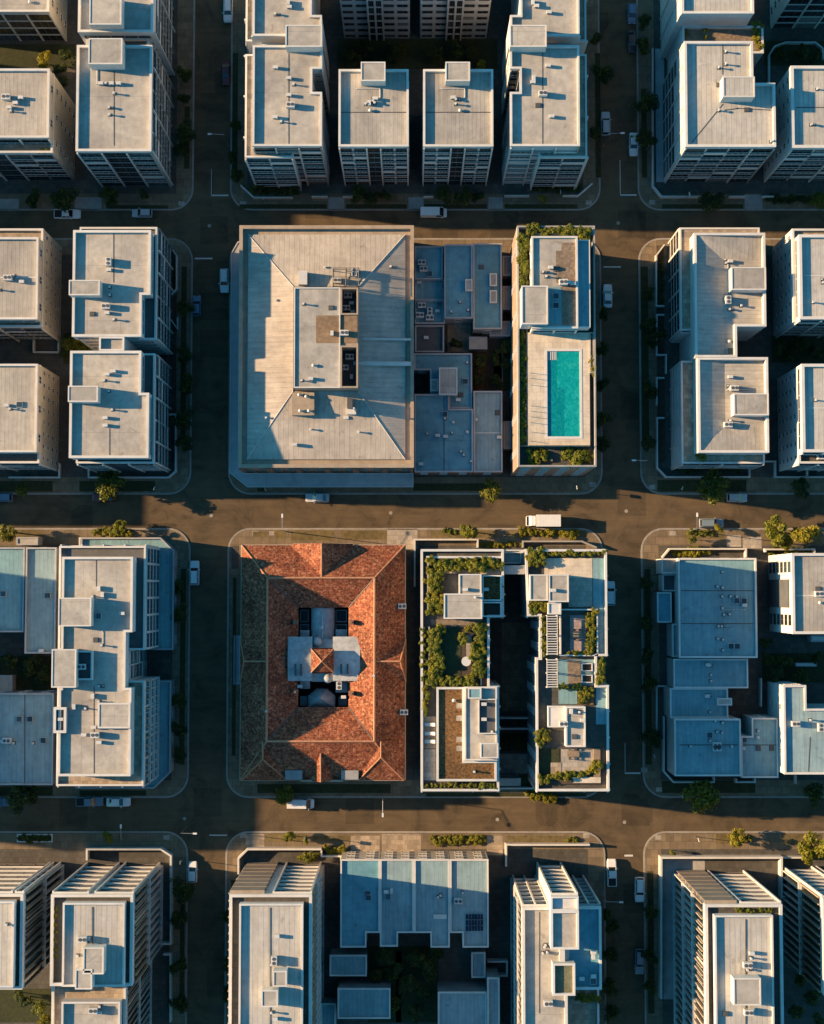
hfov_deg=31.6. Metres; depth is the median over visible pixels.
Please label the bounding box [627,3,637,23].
parked car
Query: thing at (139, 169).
window
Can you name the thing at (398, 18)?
window
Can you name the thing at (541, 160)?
window
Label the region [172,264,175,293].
hedge
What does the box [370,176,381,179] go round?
window
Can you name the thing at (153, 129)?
window
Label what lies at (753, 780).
garden wall
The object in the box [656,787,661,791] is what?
kerb ramp
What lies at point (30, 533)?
grass verge
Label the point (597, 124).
grass verge
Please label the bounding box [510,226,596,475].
pool building
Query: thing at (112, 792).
grass verge
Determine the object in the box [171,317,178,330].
garden wall
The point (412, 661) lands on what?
paving
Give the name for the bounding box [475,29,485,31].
window
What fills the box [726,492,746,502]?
parked car
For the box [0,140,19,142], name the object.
window
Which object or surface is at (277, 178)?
window
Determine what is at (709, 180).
window
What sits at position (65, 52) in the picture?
tree
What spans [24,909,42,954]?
window
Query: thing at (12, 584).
shop building
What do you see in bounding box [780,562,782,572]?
window
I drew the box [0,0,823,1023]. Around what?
road
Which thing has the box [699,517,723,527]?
parked car
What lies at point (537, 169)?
window
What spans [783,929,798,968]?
window
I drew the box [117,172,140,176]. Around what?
window
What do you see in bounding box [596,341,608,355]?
tree
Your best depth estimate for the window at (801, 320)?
268.34 m
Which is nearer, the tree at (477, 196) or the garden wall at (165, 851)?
the garden wall at (165, 851)
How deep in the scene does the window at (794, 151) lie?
267.62 m
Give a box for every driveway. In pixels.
[0,199,18,209]
[75,197,101,209]
[246,834,263,847]
[328,197,343,209]
[351,836,379,850]
[382,834,420,850]
[387,529,416,548]
[408,197,423,209]
[487,836,502,854]
[488,197,502,209]
[727,535,740,546]
[743,537,761,547]
[745,194,761,208]
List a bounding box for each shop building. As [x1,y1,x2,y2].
[0,547,25,631]
[0,690,56,784]
[24,547,58,653]
[321,997,336,1023]
[330,948,367,975]
[338,979,390,1018]
[340,851,380,947]
[380,851,413,946]
[414,353,471,408]
[414,394,472,474]
[414,851,449,947]
[415,246,442,279]
[415,279,443,299]
[415,300,444,326]
[415,325,443,352]
[433,851,488,947]
[438,982,486,1023]
[444,244,472,324]
[471,948,485,977]
[472,243,501,334]
[472,391,502,474]
[485,966,499,1023]
[652,592,671,622]
[656,558,675,573]
[658,574,674,590]
[663,686,731,717]
[666,623,676,656]
[666,715,740,775]
[667,657,747,687]
[670,558,757,657]
[740,714,778,777]
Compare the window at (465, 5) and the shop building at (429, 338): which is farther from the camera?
the shop building at (429, 338)
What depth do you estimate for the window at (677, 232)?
277.19 m
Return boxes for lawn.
[0,44,74,66]
[0,656,52,689]
[0,989,50,1021]
[63,333,81,363]
[337,39,496,68]
[368,946,438,1021]
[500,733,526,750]
[503,338,509,390]
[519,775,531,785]
[762,653,823,682]
[764,41,823,65]
[771,336,823,362]
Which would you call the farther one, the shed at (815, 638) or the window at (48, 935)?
the shed at (815, 638)
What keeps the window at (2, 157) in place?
in the apartment building at (37, 108)
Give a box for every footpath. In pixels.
[0,0,193,208]
[0,240,190,492]
[0,530,188,795]
[0,833,185,1023]
[226,833,604,1023]
[228,530,600,795]
[230,240,600,492]
[232,0,598,208]
[638,0,823,208]
[640,240,823,492]
[642,530,823,795]
[645,833,823,1023]
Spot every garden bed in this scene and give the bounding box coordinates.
[170,272,176,461]
[471,351,501,390]
[656,245,665,461]
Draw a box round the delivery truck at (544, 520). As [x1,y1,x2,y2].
[526,514,560,527]
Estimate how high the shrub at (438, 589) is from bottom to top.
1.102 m
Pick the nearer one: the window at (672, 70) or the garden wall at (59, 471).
the window at (672, 70)
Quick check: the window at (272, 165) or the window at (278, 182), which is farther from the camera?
the window at (278, 182)
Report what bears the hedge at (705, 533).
on the road
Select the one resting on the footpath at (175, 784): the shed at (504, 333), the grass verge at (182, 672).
the grass verge at (182, 672)
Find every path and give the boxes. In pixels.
[396,951,400,1020]
[494,351,502,381]
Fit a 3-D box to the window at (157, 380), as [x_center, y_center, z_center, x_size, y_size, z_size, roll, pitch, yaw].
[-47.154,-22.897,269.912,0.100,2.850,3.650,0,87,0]
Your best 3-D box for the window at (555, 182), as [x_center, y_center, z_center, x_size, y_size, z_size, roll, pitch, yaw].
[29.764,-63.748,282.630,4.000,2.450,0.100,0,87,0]
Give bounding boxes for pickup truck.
[54,209,80,219]
[76,796,103,807]
[606,859,617,886]
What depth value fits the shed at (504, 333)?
281.68 m
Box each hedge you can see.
[17,833,50,844]
[90,526,133,536]
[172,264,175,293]
[248,185,289,196]
[297,853,320,861]
[323,844,346,854]
[423,781,476,788]
[429,834,485,846]
[441,527,456,534]
[478,781,497,789]
[479,540,521,548]
[515,232,529,285]
[518,525,579,540]
[519,330,527,446]
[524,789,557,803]
[526,223,591,238]
[532,183,581,193]
[537,770,576,785]
[539,615,547,656]
[546,548,607,556]
[556,682,581,690]
[565,836,579,842]
[567,650,587,656]
[574,992,600,1004]
[578,227,590,247]
[588,335,596,376]
[657,255,665,303]
[670,545,712,557]
[674,469,740,474]
[686,527,714,536]
[727,834,752,842]
[735,907,773,913]
[761,193,819,204]
[768,546,812,554]
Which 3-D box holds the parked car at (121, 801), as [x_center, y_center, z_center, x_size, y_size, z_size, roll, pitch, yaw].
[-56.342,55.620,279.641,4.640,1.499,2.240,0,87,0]
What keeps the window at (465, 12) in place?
in the apartment building at (452, 19)
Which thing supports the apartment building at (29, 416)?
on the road
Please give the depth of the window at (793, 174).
282.59 m
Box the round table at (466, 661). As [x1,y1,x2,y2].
[462,657,470,665]
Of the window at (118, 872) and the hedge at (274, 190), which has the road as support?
the hedge at (274, 190)
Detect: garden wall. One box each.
[8,463,60,478]
[33,340,59,353]
[79,537,159,544]
[86,847,172,944]
[88,413,176,478]
[163,952,171,1021]
[171,249,177,295]
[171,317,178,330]
[237,847,321,874]
[240,185,292,198]
[312,196,327,198]
[321,848,341,858]
[414,539,478,586]
[487,958,507,976]
[499,716,528,718]
[499,727,527,729]
[500,786,533,788]
[504,195,528,197]
[505,842,589,866]
[522,541,596,547]
[563,183,592,197]
[651,48,699,198]
[655,244,664,307]
[655,314,666,373]
[655,377,663,405]
[655,685,667,741]
[656,417,749,477]
[658,855,784,998]
[661,548,746,557]
[662,716,714,782]
[728,196,744,198]
[734,778,755,782]
[758,678,761,706]
[761,196,773,198]
[763,549,814,552]
[765,461,823,477]
[768,41,823,82]
[783,856,801,858]
[793,774,796,783]
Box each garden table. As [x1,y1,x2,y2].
[568,751,577,756]
[572,632,582,636]
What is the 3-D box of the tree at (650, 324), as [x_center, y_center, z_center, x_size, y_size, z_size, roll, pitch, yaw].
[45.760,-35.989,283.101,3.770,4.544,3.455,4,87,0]
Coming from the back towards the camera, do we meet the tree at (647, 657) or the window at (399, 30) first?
the window at (399, 30)
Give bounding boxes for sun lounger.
[424,723,434,725]
[424,732,434,734]
[424,740,434,742]
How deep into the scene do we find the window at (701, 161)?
273.30 m
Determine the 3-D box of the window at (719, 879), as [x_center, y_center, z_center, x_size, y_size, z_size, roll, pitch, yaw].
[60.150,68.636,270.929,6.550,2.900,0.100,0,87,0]
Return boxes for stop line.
[604,266,620,267]
[620,194,635,195]
[625,772,639,773]
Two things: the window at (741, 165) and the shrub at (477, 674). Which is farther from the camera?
the window at (741, 165)
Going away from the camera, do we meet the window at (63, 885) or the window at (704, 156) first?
the window at (63, 885)
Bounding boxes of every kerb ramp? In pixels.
[163,835,169,839]
[589,482,595,486]
[649,200,654,204]
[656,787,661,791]
[669,531,675,535]
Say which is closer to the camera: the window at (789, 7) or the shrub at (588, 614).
the shrub at (588, 614)
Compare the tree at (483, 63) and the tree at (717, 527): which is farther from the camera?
the tree at (483, 63)
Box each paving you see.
[231,546,238,568]
[408,569,416,737]
[448,325,470,351]
[500,754,527,772]
[502,622,530,710]
[655,49,663,181]
[662,860,704,998]
[760,636,823,651]
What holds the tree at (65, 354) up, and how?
on the lawn at (66, 361)
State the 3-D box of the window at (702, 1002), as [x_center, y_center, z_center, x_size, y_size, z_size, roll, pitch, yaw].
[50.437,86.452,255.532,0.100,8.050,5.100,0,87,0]
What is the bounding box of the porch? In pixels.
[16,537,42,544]
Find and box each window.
[0,22,8,26]
[0,29,13,33]
[0,35,18,40]
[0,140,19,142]
[0,155,7,159]
[0,160,12,164]
[0,165,17,169]
[0,170,21,174]
[0,320,36,321]
[0,339,15,340]
[0,453,36,453]
[0,864,45,865]
[0,868,40,869]
[0,872,34,873]
[0,876,29,877]
[0,880,23,881]
[0,884,18,885]
[1,328,23,330]
[3,175,26,179]
[4,15,28,20]
[8,155,32,158]
[9,22,32,26]
[13,161,36,163]
[13,336,34,337]
[14,29,37,33]
[18,35,42,40]
[18,339,38,340]
[19,166,40,168]
[22,140,49,142]
[22,464,38,465]
[23,172,46,174]
[23,328,42,330]
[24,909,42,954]
[24,939,42,985]
[25,882,42,922]
[28,15,51,20]
[28,177,50,179]
[32,155,53,158]
[33,22,55,26]
[34,336,52,337]
[37,29,59,33]
[37,161,57,163]
[39,339,56,340]
[41,35,64,40]
[42,167,62,168]
[46,172,66,173]
[46,902,50,931]
[46,932,49,962]
[47,868,60,903]
[51,177,71,179]
[57,889,88,890]
[62,885,92,886]
[67,880,97,882]
[73,876,102,877]
[74,458,147,459]
[77,338,139,338]
[77,872,106,873]
[79,153,102,156]
[80,464,101,465]
[82,868,110,869]
[83,35,151,38]
[83,159,105,161]
[84,341,155,342]
[87,164,109,166]
[87,864,115,865]
[88,344,158,345]
[91,169,112,170]
[92,347,161,348]
[95,174,115,175]
[96,350,164,351]
[98,178,119,180]
[99,889,132,890]
[101,183,122,185]
[103,153,127,157]
[103,885,136,886]
[105,464,127,465]
[106,158,130,162]
[108,880,141,882]
[110,163,133,166]
[112,467,134,468]
[113,168,136,171]
[113,876,144,877]
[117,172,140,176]
[117,872,148,873]
[120,177,142,180]
[121,868,152,869]
[123,182,145,185]
[125,864,156,865]
[127,981,138,1005]
[127,991,138,1023]
[128,153,151,156]
[131,464,152,465]
[132,159,154,161]
[134,883,147,921]
[134,908,147,952]
[134,938,146,980]
[135,164,157,166]
[139,169,159,170]
[140,1001,149,1023]
[141,964,150,985]
[141,973,150,1011]
[142,174,162,175]
[142,300,144,334]
[142,355,143,391]
[144,178,165,180]
[145,706,148,731]
[145,731,148,757]
[145,757,148,782]
[146,682,148,705]
[147,549,149,562]
[147,565,149,579]
[147,582,149,596]
[147,599,148,613]
[147,616,148,630]
[148,183,168,185]
[149,397,151,455]
[150,565,152,579]
[150,582,152,596]
[150,599,152,613]
[150,893,159,928]
[150,921,159,958]
[151,235,153,293]
[151,729,152,753]
[151,755,152,778]
[151,870,159,901]
[152,113,154,133]
[152,133,154,151]
[153,49,155,68]
[153,70,155,93]
[153,91,154,109]
[153,582,155,596]
[153,599,155,612]
[155,399,157,419]
[155,421,157,440]
[155,443,157,462]
[155,727,156,748]
[155,752,156,775]
[156,356,158,375]
[156,378,158,397]
[156,582,158,596]
[156,615,157,629]
[157,57,158,74]
[157,78,158,97]
[157,297,159,317]
[157,319,159,339]
[158,230,160,250]
[158,252,160,273]
[158,275,160,296]
[159,446,160,463]
[160,360,161,378]
[161,6,162,27]
[161,27,162,45]
[162,150,163,167]
[162,236,163,254]
[162,447,163,465]
[163,362,164,380]
[163,383,164,401]
[164,11,165,32]
[165,135,166,153]
[165,240,166,258]
[165,262,166,280]
[165,449,166,466]
[166,365,167,383]
[168,100,169,120]
[168,244,169,262]
[168,450,169,468]
[169,368,170,386]
[169,388,170,406]
[170,333,171,351]
[171,86,172,103]
[171,106,172,124]
[171,248,172,266]
[172,30,173,52]
[172,52,173,70]
[247,159,268,161]
[249,165,270,166]
[251,169,271,170]
[253,174,273,175]
[254,148,275,151]
[254,178,274,179]
[256,182,276,183]
[263,186,277,188]
[271,159,291,161]
[272,165,292,166]
[274,169,294,170]
[275,174,295,175]
[276,890,309,890]
[277,148,298,151]
[277,178,296,179]
[278,182,297,183]
[278,886,311,886]
[279,882,312,883]
[281,878,313,879]
[283,875,314,875]
[284,871,316,872]
[286,868,317,868]
[287,864,318,865]
[300,148,320,150]
[302,154,321,155]
[303,159,322,160]
[304,164,323,165]
[305,168,324,169]
[306,173,325,174]
[307,177,326,178]
[308,181,327,183]
[312,895,315,919]
[312,918,314,947]
[312,942,314,976]
[340,148,351,151]
[341,154,352,156]
[342,4,352,6]
[343,11,352,13]
[343,17,353,19]
[344,23,354,25]
[345,29,354,31]
[345,177,355,179]
[346,182,355,184]
[354,148,365,151]
[355,154,365,156]
[355,159,366,161]
[356,4,365,6]
[356,11,366,13]
[357,17,366,19]
[357,23,367,25]
[358,29,367,31]
[358,182,368,184]
[367,148,379,152]
[368,1,373,6]
[368,153,379,157]
[368,158,380,161]
[369,163,380,166]
[369,167,380,170]
[370,172,381,175]
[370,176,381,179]
[371,180,381,183]
[376,1,380,6]
[382,148,392,151]
[382,154,393,156]
[382,159,393,161]
[383,4,393,6]
[384,11,393,13]
[384,17,393,19]
[384,23,394,25]
[384,29,394,31]
[384,177,394,179]
[384,182,394,184]
[396,148,406,151]
[396,154,406,156]
[396,159,406,161]
[397,4,407,6]
[397,11,407,13]
[397,17,407,19]
[397,177,406,179]
[397,182,406,184]
[398,23,407,25]
[398,29,407,31]
[422,4,432,6]
[422,11,432,13]
[422,17,432,19]
[422,23,431,25]
[422,29,431,31]
[424,154,435,156]
[424,177,433,179]
[424,182,433,184]
[425,148,435,151]
[435,23,445,25]
[435,29,445,31]
[436,4,446,6]
[436,11,446,13]
[436,17,445,19]
[436,182,446,184]
[437,159,448,161]
[438,148,449,151]
[438,154,448,156]
[449,1,454,6]
[449,172,460,175]
[449,176,460,179]
[449,180,459,183]
[450,163,462,166]
[450,167,461,170]
[451,153,463,157]
[451,158,462,161]
[452,148,463,152]
[457,1,462,6]
[462,29,471,31]
[462,177,472,179]
[462,182,472,184]
[463,17,473,19]
[463,23,472,25]
[464,4,474,6]
[464,11,473,13]
[464,159,475,161]
[465,154,476,156]
[466,148,477,151]
[474,182,484,184]
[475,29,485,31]
[475,177,485,179]
[476,23,486,25]
[477,11,487,13]
[477,17,486,19]
[478,4,488,6]
[478,159,488,161]
[479,154,489,156]
[480,148,490,151]
[512,938,513,967]
[515,892,516,920]
[515,920,516,949]
[515,949,516,978]
[515,978,516,1007]
[518,900,521,935]
[518,929,521,965]
[518,959,521,996]
[518,989,521,1023]
[523,902,545,903]
[532,186,551,188]
[533,182,553,183]
[534,178,554,179]
[536,174,555,175]
[537,169,557,170]
[538,165,558,166]
[540,159,561,161]
[542,871,563,872]
[544,875,565,876]
[552,891,574,892]
[553,186,573,188]
[555,182,575,183]
[556,178,576,179]
[558,174,578,175]
[560,169,580,170]
[561,165,582,166]
[563,159,584,161]
[663,83,664,100]
[663,101,664,120]
[663,121,664,140]
[663,140,665,159]
[663,159,665,177]
[665,77,667,94]
[666,96,667,114]
[666,116,667,134]
[666,136,667,154]
[666,156,668,173]
[666,179,685,181]
[668,71,670,90]
[668,90,670,108]
[668,243,670,259]
[669,110,670,129]
[669,130,670,149]
[669,151,670,169]
[669,261,670,279]
[669,281,670,299]
[669,301,670,319]
[669,321,670,338]
[670,174,688,176]
[671,67,673,84]
[671,84,673,105]
[671,105,673,123]
[671,239,672,256]
[671,258,672,276]
[671,278,673,296]
[671,297,673,315]
[672,125,673,144]
[672,146,673,164]
[672,318,673,335]
[673,170,691,171]
[674,61,676,78]
[674,235,675,252]
[674,254,675,273]
[674,275,675,293]
[674,295,675,313]
[674,316,676,333]
[675,876,680,906]
[676,165,694,166]
[676,232,677,250]
[676,250,678,269]
[676,906,681,935]
[676,930,681,964]
[676,958,681,989]
[676,986,682,1020]
[677,271,678,290]
[677,292,678,310]
[677,312,678,330]
[678,160,697,162]
[682,155,700,156]
[684,149,704,152]
[684,886,690,917]
[685,917,690,947]
[685,942,691,976]
[685,971,691,1004]
[685,1000,691,1023]
[686,179,705,181]
[690,174,709,175]
[693,170,712,171]
[694,897,703,932]
[694,927,703,963]
[695,955,703,994]
[695,984,704,1023]
[696,165,715,166]
[699,160,719,162]
[702,155,723,157]
[706,149,727,151]
[707,179,726,181]
[710,174,730,176]
[711,872,743,873]
[714,170,733,171]
[716,876,748,877]
[718,165,737,166]
[719,879,752,880]
[720,160,741,162]
[723,883,756,884]
[724,155,745,157]
[727,887,761,888]
[728,149,749,152]
[729,179,747,181]
[732,174,751,176]
[732,891,766,892]
[736,170,754,171]
[736,895,770,896]
[740,165,759,166]
[740,899,775,900]
[743,160,763,162]
[747,155,767,157]
[751,149,772,152]
[767,178,787,180]
[769,563,771,572]
[770,613,772,623]
[771,174,790,175]
[773,23,793,27]
[773,614,775,623]
[775,170,794,171]
[776,562,778,572]
[777,17,797,21]
[777,614,779,624]
[779,165,798,166]
[780,11,801,15]
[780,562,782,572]
[781,614,783,624]
[782,160,803,162]
[783,872,797,908]
[783,900,798,939]
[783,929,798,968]
[784,5,806,9]
[784,562,786,572]
[784,614,787,624]
[787,156,807,157]
[787,178,809,180]
[787,330,804,331]
[788,0,809,3]
[788,561,790,571]
[788,615,790,625]
[791,150,812,152]
[792,174,813,175]
[792,871,816,872]
[794,23,816,27]
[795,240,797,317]
[795,324,813,325]
[796,169,817,171]
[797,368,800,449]
[798,17,820,21]
[800,165,822,166]
[801,320,819,321]
[801,878,823,879]
[801,885,820,927]
[802,11,823,15]
[802,916,820,959]
[802,946,821,991]
[804,160,823,162]
[806,5,823,9]
[807,156,823,158]
[807,330,823,331]
[807,882,823,883]
[810,0,823,3]
[811,178,823,180]
[813,150,823,152]
[816,23,823,27]
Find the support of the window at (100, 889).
in the apartment building at (108, 920)
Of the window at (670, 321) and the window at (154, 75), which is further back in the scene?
the window at (670, 321)
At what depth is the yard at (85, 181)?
287.00 m
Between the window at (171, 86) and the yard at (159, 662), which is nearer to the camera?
the yard at (159, 662)
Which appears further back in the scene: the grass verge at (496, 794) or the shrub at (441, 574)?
the grass verge at (496, 794)
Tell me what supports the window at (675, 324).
in the apartment building at (719, 404)
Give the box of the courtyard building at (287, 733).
[234,543,407,781]
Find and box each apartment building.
[0,0,66,40]
[0,68,75,180]
[0,228,61,341]
[0,364,58,470]
[0,862,63,989]
[50,862,162,1023]
[51,538,177,788]
[68,227,173,472]
[75,0,174,186]
[227,862,323,1023]
[243,0,329,190]
[338,62,408,185]
[340,0,409,40]
[420,0,490,40]
[420,549,504,791]
[422,62,492,185]
[499,549,610,791]
[501,0,588,190]
[510,862,601,1023]
[659,0,775,182]
[668,227,768,469]
[672,870,783,1023]
[763,66,823,182]
[767,681,823,773]
[768,553,823,633]
[770,0,823,28]
[772,229,823,337]
[777,364,823,471]
[780,866,823,994]
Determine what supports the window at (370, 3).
in the apartment building at (376, 20)
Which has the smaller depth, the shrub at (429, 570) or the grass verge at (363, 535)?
the shrub at (429, 570)
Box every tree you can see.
[0,524,16,541]
[0,653,17,669]
[5,785,37,815]
[13,990,23,1001]
[15,482,28,496]
[19,996,33,1006]
[22,659,35,677]
[25,188,40,208]
[27,654,42,664]
[31,999,46,1015]
[34,665,50,684]
[36,50,51,67]
[37,1013,50,1023]
[49,186,78,212]
[52,63,67,74]
[58,75,68,87]
[58,349,72,358]
[59,46,76,60]
[60,335,77,350]
[72,338,87,350]
[94,470,125,501]
[97,186,118,205]
[102,831,112,843]
[112,520,126,535]
[138,188,148,199]
[166,993,188,1012]
[168,721,187,737]
[168,956,187,974]
[170,602,187,623]
[170,875,195,904]
[170,910,187,929]
[171,406,194,429]
[171,693,186,708]
[173,435,192,450]
[173,746,186,763]
[174,66,192,82]
[174,141,189,156]
[175,117,196,142]
[175,578,184,594]
[176,93,190,104]
[176,300,195,315]
[176,346,193,364]
[179,372,192,394]
[220,908,228,922]
[222,956,228,972]
[222,985,228,1003]
[228,151,236,164]
[229,119,241,130]
[230,168,243,182]
[249,184,263,193]
[274,784,293,805]
[283,186,300,195]
[283,831,295,841]
[302,851,315,863]
[303,836,307,844]
[342,47,360,63]
[350,183,366,205]
[359,40,373,57]
[363,191,379,204]
[368,968,386,983]
[373,944,393,966]
[379,189,391,200]
[384,962,402,983]
[385,45,398,64]
[390,994,401,1012]
[397,973,419,994]
[404,949,424,967]
[406,1002,425,1023]
[417,988,434,1000]
[421,959,437,981]
[427,45,442,61]
[428,948,443,961]
[435,184,452,205]
[449,39,465,57]
[449,338,463,347]
[453,185,472,205]
[459,524,477,538]
[466,42,478,58]
[471,191,484,202]
[472,353,487,373]
[472,373,484,385]
[475,59,485,68]
[479,478,501,502]
[489,353,500,365]
[490,373,503,387]
[495,338,510,353]
[500,357,510,369]
[538,195,546,203]
[589,63,614,84]
[590,32,601,44]
[590,126,601,140]
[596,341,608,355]
[596,377,609,391]
[596,411,613,428]
[596,436,611,452]
[599,306,607,320]
[602,945,617,961]
[602,977,618,996]
[603,908,610,921]
[603,1004,620,1023]
[605,919,619,933]
[631,91,659,111]
[635,37,649,55]
[635,128,657,147]
[637,13,651,30]
[638,614,652,630]
[638,728,662,748]
[639,317,656,334]
[639,576,654,589]
[640,435,655,451]
[640,675,657,692]
[640,948,658,964]
[641,285,654,300]
[641,647,653,665]
[642,379,659,399]
[642,979,655,996]
[643,905,658,919]
[644,334,658,348]
[653,329,666,338]
[681,780,720,813]
[687,534,696,543]
[697,468,730,505]
[698,191,724,213]
[714,524,722,532]
[730,828,744,847]
[759,637,773,648]
[761,652,777,666]
[763,514,789,546]
[765,665,784,682]
[773,45,787,61]
[773,338,787,354]
[776,656,793,665]
[779,537,792,550]
[787,1004,804,1018]
[788,336,809,354]
[790,523,820,543]
[791,477,809,498]
[792,43,808,59]
[792,667,809,683]
[794,973,805,986]
[797,831,823,864]
[802,782,823,808]
[803,990,822,1006]
[809,51,822,63]
[809,191,823,210]
[809,345,823,359]
[810,651,821,663]
[813,1012,823,1023]
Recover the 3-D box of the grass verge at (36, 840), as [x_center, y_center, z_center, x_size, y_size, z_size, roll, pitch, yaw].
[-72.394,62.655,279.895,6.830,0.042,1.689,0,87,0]
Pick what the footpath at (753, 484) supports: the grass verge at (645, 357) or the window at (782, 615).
the grass verge at (645, 357)
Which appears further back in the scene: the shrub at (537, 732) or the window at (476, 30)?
the window at (476, 30)
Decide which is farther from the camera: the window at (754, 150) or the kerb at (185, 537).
the kerb at (185, 537)
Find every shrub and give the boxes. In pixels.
[421,685,428,691]
[422,576,433,585]
[423,596,434,607]
[423,691,430,697]
[423,694,431,701]
[423,708,428,716]
[424,554,433,565]
[425,608,434,615]
[425,675,434,685]
[426,566,434,574]
[426,626,440,638]
[426,668,435,677]
[427,644,440,652]
[428,600,441,609]
[428,635,437,645]
[428,639,439,646]
[428,679,437,688]
[429,570,440,576]
[429,577,441,589]
[429,588,437,598]
[429,645,439,652]
[432,558,438,569]
[432,660,445,669]
[434,585,443,592]
[434,594,443,604]
[434,652,444,661]
[434,653,443,664]
[435,605,443,613]
[435,622,445,632]
[435,632,442,643]
[435,672,442,679]
[436,571,444,580]
[437,559,447,570]
[441,678,447,686]
[442,563,449,571]
[445,675,453,684]
[448,560,454,571]
[452,558,459,564]
[453,561,463,571]
[454,676,462,684]
[458,557,466,567]
[458,632,466,639]
[458,636,468,646]
[459,681,467,686]
[463,676,471,685]
[464,625,470,632]
[464,673,474,683]
[467,649,481,659]
[468,560,486,572]
[470,622,479,632]
[470,642,478,654]
[470,679,477,686]
[471,651,481,660]
[471,662,482,668]
[471,666,482,673]
[473,659,483,668]
[474,634,484,646]
[474,669,481,677]
[475,622,483,634]
[478,646,487,654]
[479,556,487,565]
[479,667,486,678]
[482,623,489,631]
[486,556,495,566]
[489,563,495,571]
[495,561,504,571]
[500,741,505,748]
[525,447,539,464]
[527,547,533,554]
[529,550,538,561]
[532,604,538,612]
[533,449,547,464]
[533,558,542,567]
[533,729,542,736]
[534,738,544,747]
[535,557,546,565]
[536,546,544,553]
[536,733,542,742]
[538,447,549,458]
[539,604,546,612]
[540,552,545,560]
[542,732,551,741]
[561,446,574,460]
[565,448,583,464]
[579,449,591,463]
[584,449,593,463]
[584,612,590,619]
[585,638,592,645]
[586,616,594,623]
[586,632,594,639]
[586,648,594,655]
[588,759,603,773]
[591,607,599,615]
[594,677,602,684]
[595,676,605,682]
[597,659,605,666]
[695,454,706,461]
[750,21,756,31]
[751,35,760,43]
[753,29,760,35]
[755,19,764,28]
[756,41,764,50]
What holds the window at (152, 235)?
in the apartment building at (120, 387)
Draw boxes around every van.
[287,798,313,809]
[420,206,446,218]
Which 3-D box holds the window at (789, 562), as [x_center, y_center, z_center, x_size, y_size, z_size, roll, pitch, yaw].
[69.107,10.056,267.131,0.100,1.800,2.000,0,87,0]
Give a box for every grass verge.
[0,481,52,491]
[0,787,52,795]
[15,530,43,536]
[17,835,52,842]
[79,481,154,491]
[79,790,145,795]
[95,530,132,536]
[106,205,167,208]
[179,569,185,764]
[179,880,184,1013]
[180,267,186,435]
[184,106,189,168]
[232,53,237,169]
[232,578,235,755]
[239,204,326,208]
[253,532,265,536]
[257,488,265,491]
[257,784,390,792]
[266,834,305,841]
[274,531,285,538]
[291,531,333,539]
[312,836,350,840]
[341,531,386,539]
[346,204,406,208]
[413,484,490,490]
[424,204,486,208]
[426,793,585,796]
[430,834,486,844]
[431,531,496,537]
[504,204,576,208]
[506,836,568,841]
[510,531,585,536]
[595,53,600,177]
[641,89,646,177]
[641,267,648,440]
[644,569,651,764]
[647,871,654,1013]
[657,480,745,491]
[662,204,742,208]
[662,781,754,792]
[684,531,723,538]
[716,834,747,843]
[766,531,821,543]
[782,834,821,844]
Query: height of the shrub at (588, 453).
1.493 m
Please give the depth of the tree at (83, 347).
281.94 m
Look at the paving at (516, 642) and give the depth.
281.67 m
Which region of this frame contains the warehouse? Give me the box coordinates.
[229,225,413,486]
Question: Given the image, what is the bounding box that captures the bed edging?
[17,834,52,841]
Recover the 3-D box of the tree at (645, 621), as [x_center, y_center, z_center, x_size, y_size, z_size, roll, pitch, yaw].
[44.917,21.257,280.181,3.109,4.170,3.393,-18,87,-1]
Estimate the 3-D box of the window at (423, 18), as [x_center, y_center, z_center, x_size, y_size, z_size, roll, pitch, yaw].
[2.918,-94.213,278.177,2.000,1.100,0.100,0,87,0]
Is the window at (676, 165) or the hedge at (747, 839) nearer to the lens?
the window at (676, 165)
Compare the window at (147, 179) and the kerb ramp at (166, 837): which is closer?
the kerb ramp at (166, 837)
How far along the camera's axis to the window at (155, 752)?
275.04 m
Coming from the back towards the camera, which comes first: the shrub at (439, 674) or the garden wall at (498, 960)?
the garden wall at (498, 960)
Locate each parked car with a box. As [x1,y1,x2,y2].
[0,493,12,501]
[0,797,7,807]
[92,493,115,502]
[106,796,130,807]
[132,207,152,218]
[187,861,197,882]
[188,561,199,584]
[191,296,201,315]
[218,268,229,292]
[220,62,230,84]
[222,0,233,22]
[306,492,329,502]
[600,112,611,135]
[602,284,613,307]
[607,581,614,605]
[626,30,635,52]
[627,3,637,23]
[628,132,639,155]
[634,877,645,901]
[634,948,645,973]
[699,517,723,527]
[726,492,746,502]
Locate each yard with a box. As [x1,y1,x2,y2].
[0,0,177,192]
[0,255,175,476]
[0,545,172,779]
[0,849,169,1023]
[243,849,587,1023]
[247,0,582,192]
[300,545,585,779]
[413,255,584,476]
[653,0,823,192]
[656,255,823,476]
[658,545,823,779]
[661,849,823,1023]
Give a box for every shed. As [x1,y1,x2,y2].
[0,675,15,690]
[469,337,486,351]
[489,321,509,338]
[502,256,510,280]
[502,286,510,312]
[502,421,511,450]
[807,635,823,641]
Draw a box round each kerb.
[0,0,194,210]
[0,528,190,797]
[0,831,187,1023]
[13,238,192,494]
[224,831,606,1023]
[226,528,603,797]
[228,238,602,494]
[230,0,600,210]
[636,0,823,210]
[638,238,823,494]
[641,528,823,797]
[643,831,823,1023]
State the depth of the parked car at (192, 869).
278.62 m
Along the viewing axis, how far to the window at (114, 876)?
267.36 m
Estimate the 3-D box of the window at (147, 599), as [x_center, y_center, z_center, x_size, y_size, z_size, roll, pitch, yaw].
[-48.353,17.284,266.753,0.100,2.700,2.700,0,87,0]
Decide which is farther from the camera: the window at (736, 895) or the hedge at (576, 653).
the hedge at (576, 653)

